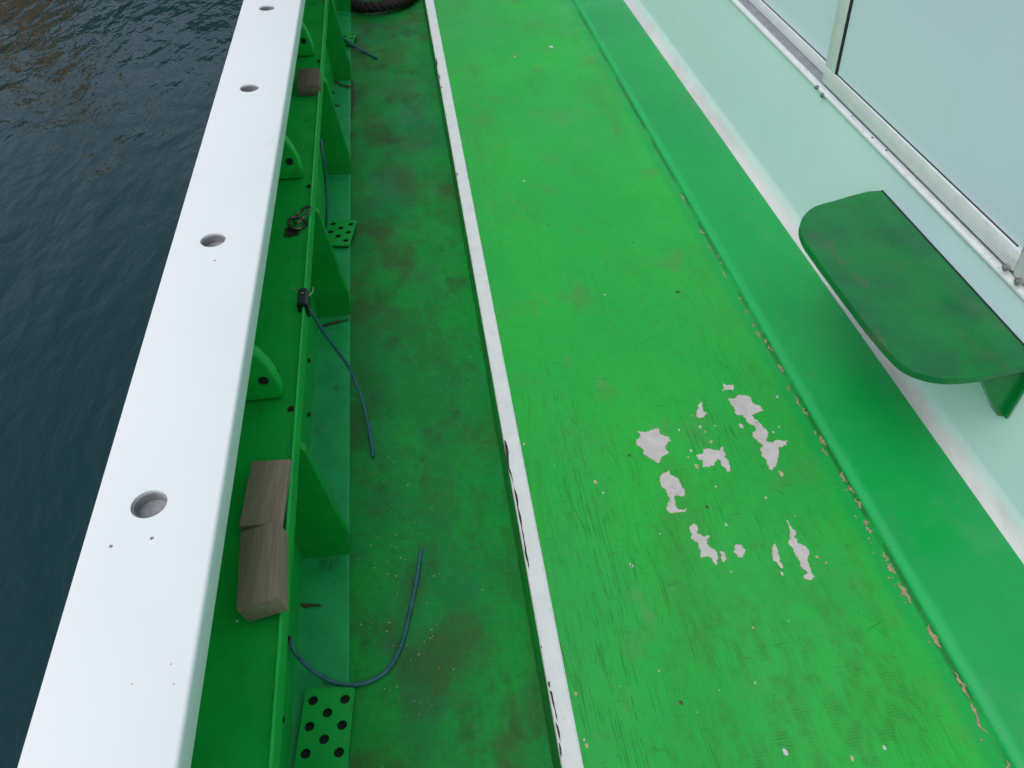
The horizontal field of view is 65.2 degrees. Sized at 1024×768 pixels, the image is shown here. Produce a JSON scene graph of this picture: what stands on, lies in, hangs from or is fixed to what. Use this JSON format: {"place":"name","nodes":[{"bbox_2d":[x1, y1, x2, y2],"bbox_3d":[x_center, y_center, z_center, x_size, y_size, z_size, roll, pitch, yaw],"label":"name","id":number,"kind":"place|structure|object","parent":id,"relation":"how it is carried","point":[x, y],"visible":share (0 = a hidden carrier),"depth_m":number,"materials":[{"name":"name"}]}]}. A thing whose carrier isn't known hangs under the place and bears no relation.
{"place":"outdoors","nodes":[
{"label":"outdoors","id":0,"kind":"place"},
{"bbox_2d":[0,0,243,767],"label":"water","id":1,"kind":"structure","parent":0,"point":[105,108],"depth_m":4.62,"materials":[{"name":"teal liquid"}]},
{"bbox_2d":[17,0,1023,767],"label":"fishing boat","id":2,"kind":"object","parent":1,"relation":"on","point":[679,344],"visible":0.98,"depth_m":1.89,"materials":[{"name":"paint"}]},
{"bbox_2d":[236,521,288,621],"bbox_3d":[-0.420,0.314,1.353,0.071,0.047,0.156,-17,45,1],"label":"wood block","id":3,"kind":"object","parent":2,"relation":"on","point":[263,583],"depth_m":1.33,"materials":[{"name":"brown wood"}]},
{"bbox_2d":[239,459,291,531],"bbox_3d":[-0.456,0.209,1.492,0.076,0.030,0.154,-3,44,-3],"label":"wood block","id":4,"kind":"object","parent":2,"relation":"on","point":[265,497],"depth_m":1.48,"materials":[{"name":"brown wood"}]},
{"bbox_2d":[287,205,311,229],"bbox_3d":[-0.578,-0.454,2.182,0.054,0.030,0.095,15,46,15],"label":"chain shackle","id":5,"kind":"object","parent":2,"relation":"on","point":[300,218],"visible":1,"depth_m":2.17,"materials":[{"name":"metal"}]},
{"bbox_2d":[292,287,313,316],"bbox_3d":[-0.497,-0.202,1.920,0.052,0.060,0.060,-6,44,-6],"label":"cord clip","id":6,"kind":"object","parent":2,"relation":"attached to","point":[303,298],"visible":1,"depth_m":1.91,"materials":[{"name":"black plastic"}]},
{"bbox_2d":[309,308,374,457],"bbox_3d":[-0.443,-0.044,2.100,0.108,0.455,0.255,-6,44,-6],"label":"blue cord","id":7,"kind":"object","parent":6,"relation":"hanging from","point":[320,327],"visible":0.99,"depth_m":2.22,"materials":[{"name":"blue plastic"}]},
{"bbox_2d":[296,68,320,95],"bbox_3d":[-0.713,-1.062,2.811,0.081,0.037,0.150,-6,44,-7],"label":"wood block","id":8,"kind":"object","parent":2,"relation":"on","point":[308,81],"depth_m":2.77,"materials":[{"name":"brown wood"}]},
{"bbox_2d":[320,139,327,229],"bbox_3d":[-0.651,-0.665,2.751,0.059,0.392,0.060,-6,44,-6],"label":"blue cord","id":9,"kind":"object","parent":2,"relation":"hanging from","point":[325,181],"visible":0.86,"depth_m":2.75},
{"bbox_2d":[289,549,422,686],"bbox_3d":[-0.286,0.514,1.778,0.175,0.095,0.393,31,52,28],"label":"blue cord","id":10,"kind":"object","parent":2,"relation":"on","point":[301,660],"visible":1,"depth_m":1.72,"materials":[{"name":"blue plastic"}]},
{"bbox_2d":[343,37,377,59],"bbox_3d":[-0.911,-1.896,4.380,0.149,0.176,0.798,-16,46,-16],"label":"blue cord","id":11,"kind":"object","parent":2,"relation":"on","point":[359,48],"visible":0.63,"depth_m":4.18,"materials":[{"name":"blue plastic"}]},
{"bbox_2d":[351,0,415,12],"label":"rope coil","id":12,"kind":"object","parent":2,"relation":"on","point":[372,7],"visible":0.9,"depth_m":4.56,"materials":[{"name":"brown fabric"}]},
{"bbox_2d":[235,234,506,767],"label":"grit","id":13,"kind":"object","parent":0,"point":[388,619],"visible":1,"depth_m":1.80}
]}

